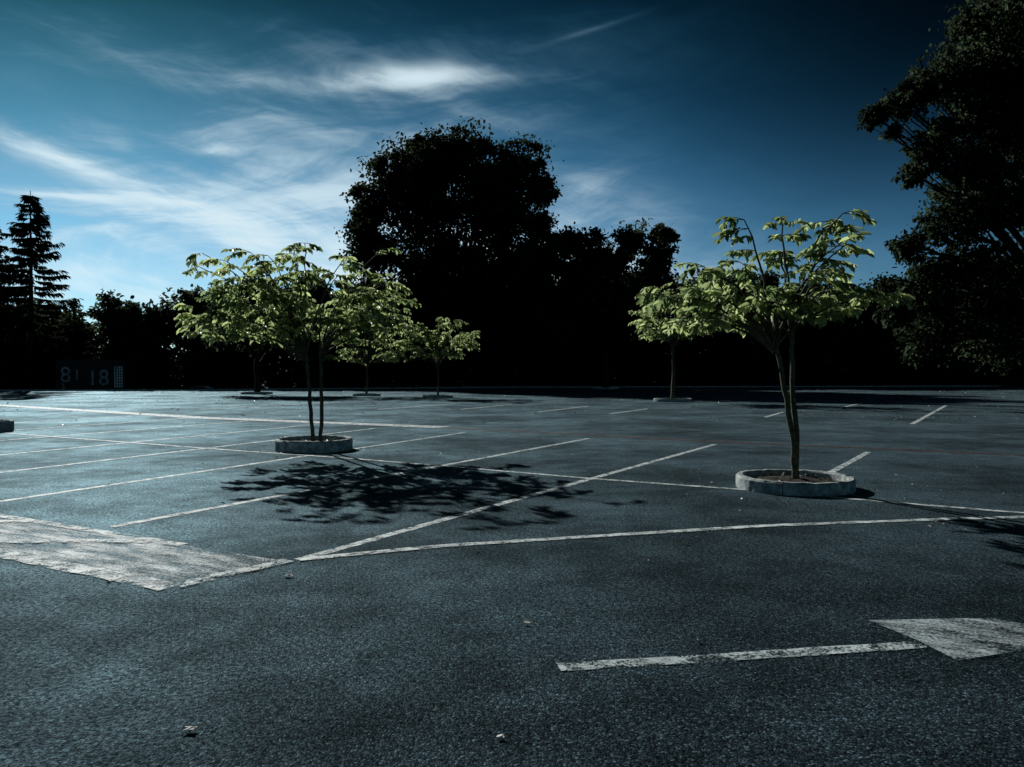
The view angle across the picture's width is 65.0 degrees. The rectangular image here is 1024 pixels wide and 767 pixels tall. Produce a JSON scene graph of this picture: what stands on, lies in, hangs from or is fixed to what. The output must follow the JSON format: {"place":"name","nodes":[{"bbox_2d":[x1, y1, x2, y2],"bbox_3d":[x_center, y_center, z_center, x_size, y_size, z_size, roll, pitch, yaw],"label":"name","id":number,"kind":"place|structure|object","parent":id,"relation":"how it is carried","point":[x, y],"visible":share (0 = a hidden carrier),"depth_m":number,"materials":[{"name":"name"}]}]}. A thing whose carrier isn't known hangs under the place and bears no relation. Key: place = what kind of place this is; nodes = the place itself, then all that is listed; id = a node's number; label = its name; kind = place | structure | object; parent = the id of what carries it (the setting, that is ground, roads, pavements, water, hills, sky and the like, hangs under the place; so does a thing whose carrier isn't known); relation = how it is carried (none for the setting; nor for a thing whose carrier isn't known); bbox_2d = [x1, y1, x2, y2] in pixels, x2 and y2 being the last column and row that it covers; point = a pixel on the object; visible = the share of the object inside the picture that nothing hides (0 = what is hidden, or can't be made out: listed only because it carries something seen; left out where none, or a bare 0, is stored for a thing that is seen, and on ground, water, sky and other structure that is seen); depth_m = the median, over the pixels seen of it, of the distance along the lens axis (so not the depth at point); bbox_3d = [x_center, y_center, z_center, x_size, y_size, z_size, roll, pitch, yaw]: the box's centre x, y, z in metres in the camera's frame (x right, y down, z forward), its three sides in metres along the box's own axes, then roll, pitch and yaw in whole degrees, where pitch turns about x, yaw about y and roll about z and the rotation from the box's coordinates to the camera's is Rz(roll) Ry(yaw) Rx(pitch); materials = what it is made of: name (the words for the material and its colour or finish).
{"place":"outdoors","nodes":[
{"label":"outdoors","id":0,"kind":"place"},
{"bbox_2d":[188,386,213,388],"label":"parked car","id":1,"kind":"object","parent":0,"point":[201,387],"visible":0.09,"depth_m":79.89,"materials":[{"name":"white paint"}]},
{"bbox_2d":[0,386,1023,766],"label":"parking lot","id":2,"kind":"structure","parent":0,"point":[430,656],"depth_m":6.10,"materials":[{"name":"grey asphalt"}]},
{"bbox_2d":[0,419,13,431],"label":"tree planter","id":3,"kind":"object","parent":2,"relation":"on","point":[6,425],"visible":0.97,"depth_m":22.15,"materials":[{"name":"concrete"}]},
{"bbox_2d":[0,518,275,586],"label":"worn painted band","id":4,"kind":"object","parent":2,"relation":"on","point":[153,545],"visible":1,"depth_m":7.13,"materials":[{"name":"white paint"}]},
{"bbox_2d":[0,515,291,590],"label":"band edge lines","id":5,"kind":"object","parent":4,"relation":"on","point":[89,569],"visible":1,"depth_m":6.81,"materials":[{"name":"white paint"}]},
{"bbox_2d":[241,392,272,393],"bbox_3d":[-20.001,0.749,63.016,2.401,0.203,2.402,0,1,0],"label":"tree planter","id":6,"kind":"object","parent":2,"relation":"on","point":[256,392],"visible":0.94,"depth_m":61.98,"materials":[{"name":"concrete"}]},
{"bbox_2d":[195,273,316,391],"bbox_3d":[-20.069,-3.930,62.735,9.201,10.172,7.129,0,1,0],"label":"broadleaf tree","id":7,"kind":"object","parent":6,"relation":"in","point":[241,346],"visible":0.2,"depth_m":62.38,"materials":[{"name":"green plant"}]},
{"bbox_2d":[274,435,352,452],"bbox_3d":[-4.171,1.278,16.945,1.603,0.271,1.607,0,1,0],"label":"tree planter","id":8,"kind":"object","parent":2,"relation":"on","point":[306,444],"visible":0.93,"depth_m":16.35,"materials":[{"name":"concrete"}]},
{"bbox_2d":[173,242,417,440],"bbox_3d":[-4.494,-0.870,16.930,4.903,4.339,4.451,0,1,0],"label":"young tree","id":9,"kind":"object","parent":8,"relation":"in","point":[341,318],"visible":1,"depth_m":16.17,"materials":[{"name":"green plant"}]},
{"bbox_2d":[184,574,503,736],"bbox_3d":[-1.398,1.525,4.628,1.210,0.011,3.332,0,1,-31],"label":"paper scrap","id":10,"kind":"object","parent":2,"relation":"on","point":[194,727],"visible":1,"depth_m":3.59,"materials":[{"name":"white paper"}]},
{"bbox_2d":[352,393,380,395],"bbox_3d":[-10.502,0.810,58.012,2.016,0.203,2.005,0,1,0],"label":"tree planter","id":11,"kind":"object","parent":2,"relation":"on","point":[364,394],"visible":0.93,"depth_m":57.34,"materials":[{"name":"concrete"}]},
{"bbox_2d":[312,273,423,393],"bbox_3d":[-10.259,-3.450,57.742,7.926,8.505,6.026,0,1,0],"label":"young tree","id":12,"kind":"object","parent":11,"relation":"in","point":[366,358],"visible":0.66,"depth_m":57.76,"materials":[{"name":"green plant"}]},
{"bbox_2d":[0,416,870,559],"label":"stall lines","id":13,"kind":"object","parent":2,"relation":"on","point":[456,516],"visible":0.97,"depth_m":11.90,"materials":[{"name":"white paint"}]},
{"bbox_2d":[423,395,452,397],"bbox_3d":[-4.971,0.862,53.816,2.013,0.202,2.001,0,1,0],"label":"tree planter","id":14,"kind":"object","parent":2,"relation":"on","point":[437,396],"visible":0.98,"depth_m":52.97,"materials":[{"name":"concrete"}]},
{"bbox_2d":[388,317,480,394],"bbox_3d":[-5.116,-1.795,53.152,6.007,5.314,5.094,0,1,0],"label":"young tree","id":15,"kind":"object","parent":14,"relation":"in","point":[436,341],"visible":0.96,"depth_m":53.23,"materials":[{"name":"green plant"}]},
{"bbox_2d":[0,393,946,427],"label":"stall lines","id":16,"kind":"object","parent":2,"relation":"on","point":[401,425],"visible":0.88,"depth_m":29.89,"materials":[{"name":"white paint"}]},
{"bbox_2d":[0,432,1023,560],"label":"lane line","id":17,"kind":"object","parent":2,"relation":"on","point":[527,540],"visible":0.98,"depth_m":8.48,"materials":[{"name":"white paint"}]},
{"bbox_2d":[3,387,1023,639],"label":"fallen leaves","id":18,"kind":"object","parent":2,"relation":"on","point":[711,417],"visible":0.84,"depth_m":35.90,"materials":[{"name":"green plant"}]},
{"bbox_2d":[592,387,618,388],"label":"tree planter","id":19,"kind":"object","parent":2,"relation":"on","point":[605,388],"visible":0.79,"depth_m":83.14,"materials":[{"name":"concrete"}]},
{"bbox_2d":[653,398,691,401],"bbox_3d":[9.299,0.952,46.511,2.208,0.201,2.202,0,1,0],"label":"tree planter","id":20,"kind":"object","parent":2,"relation":"on","point":[672,400],"visible":0.95,"depth_m":45.66,"materials":[{"name":"concrete"}]},
{"bbox_2d":[628,270,740,398],"bbox_3d":[9.888,-2.813,46.283,6.673,7.512,6.404,0,1,0],"label":"young tree","id":21,"kind":"object","parent":20,"relation":"in","point":[674,339],"visible":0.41,"depth_m":45.74,"materials":[{"name":"green plant"}]},
{"bbox_2d":[450,427,1023,455],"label":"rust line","id":22,"kind":"object","parent":2,"relation":"on","point":[751,442],"visible":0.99,"depth_m":18.62,"materials":[{"name":"paint"}]},
{"bbox_2d":[557,642,924,670],"bbox_3d":[1.338,1.538,4.551,2.198,0.001,0.131,0,1,-10],"label":"arrow shaft marking","id":23,"kind":"object","parent":2,"relation":"on","point":[672,659],"visible":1,"depth_m":4.55,"materials":[{"name":"white paint"}]},
{"bbox_2d":[736,469,855,495],"bbox_3d":[3.963,1.381,11.268,1.607,0.202,1.598,0,1,0],"label":"tree planter","id":24,"kind":"object","parent":2,"relation":"on","point":[786,483],"visible":0.98,"depth_m":10.84,"materials":[{"name":"concrete"}]},
{"bbox_2d":[636,209,914,478],"bbox_3d":[3.438,-0.519,11.224,3.380,3.813,3.229,0,1,0],"label":"young tree","id":25,"kind":"object","parent":24,"relation":"in","point":[793,308],"visible":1,"depth_m":10.97,"materials":[{"name":"green plant"}]},
{"bbox_2d":[870,618,1023,658],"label":"arrow head marking","id":26,"kind":"object","parent":2,"relation":"on","point":[972,649],"visible":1,"depth_m":4.92,"materials":[{"name":"white paint"}]},
{"bbox_2d":[0,0,1023,348],"label":"sky","id":27,"kind":"structure","parent":0,"point":[151,135],"materials":[{"name":"blue"}]},
{"bbox_3d":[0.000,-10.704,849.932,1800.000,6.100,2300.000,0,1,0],"label":"ground","id":28,"kind":"structure","parent":0,"visible":0},
{"bbox_2d":[0,229,24,384],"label":"spruce tree","id":29,"kind":"object","parent":28,"relation":"on","point":[3,248],"visible":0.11,"depth_m":87.91,"materials":[{"name":"green plant"}]},
{"bbox_2d":[0,191,100,389],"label":"spruce tree","id":30,"kind":"object","parent":28,"relation":"on","point":[31,248],"visible":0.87,"depth_m":81.71,"materials":[{"name":"green plant"}]},
{"bbox_2d":[55,360,135,388],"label":"shipping container","id":31,"kind":"object","parent":28,"relation":"on","point":[96,374],"visible":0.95,"depth_m":78.81,"materials":[{"name":"metal"}]},
{"bbox_2d":[327,116,563,386],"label":"broadleaf tree","id":32,"kind":"object","parent":28,"relation":"on","point":[421,177],"visible":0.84,"depth_m":90.19,"materials":[{"name":"green plant"}]},
{"bbox_2d":[0,385,1007,390],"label":"kerb","id":33,"kind":"structure","parent":28,"relation":"on","point":[463,387],"depth_m":88.57,"materials":[{"name":"concrete"}]},
{"bbox_2d":[0,247,1023,389],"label":"distant tree line","id":34,"kind":"object","parent":28,"relation":"on","point":[129,331],"visible":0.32,"depth_m":96.98,"materials":[{"name":"green plant"}]},
{"bbox_2d":[0,347,1023,389],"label":"hedge","id":35,"kind":"object","parent":28,"relation":"on","point":[583,376],"visible":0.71,"depth_m":95.94,"materials":[{"name":"green plant"}]},
{"bbox_2d":[508,217,681,387],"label":"broadleaf tree","id":36,"kind":"object","parent":28,"relation":"on","point":[589,268],"visible":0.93,"depth_m":82.31,"materials":[{"name":"green plant"}]},
{"bbox_2d":[855,0,1023,378],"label":"broadleaf tree","id":37,"kind":"object","parent":28,"relation":"on","point":[982,170],"visible":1,"depth_m":35.47,"materials":[{"name":"green plant"}]}
]}

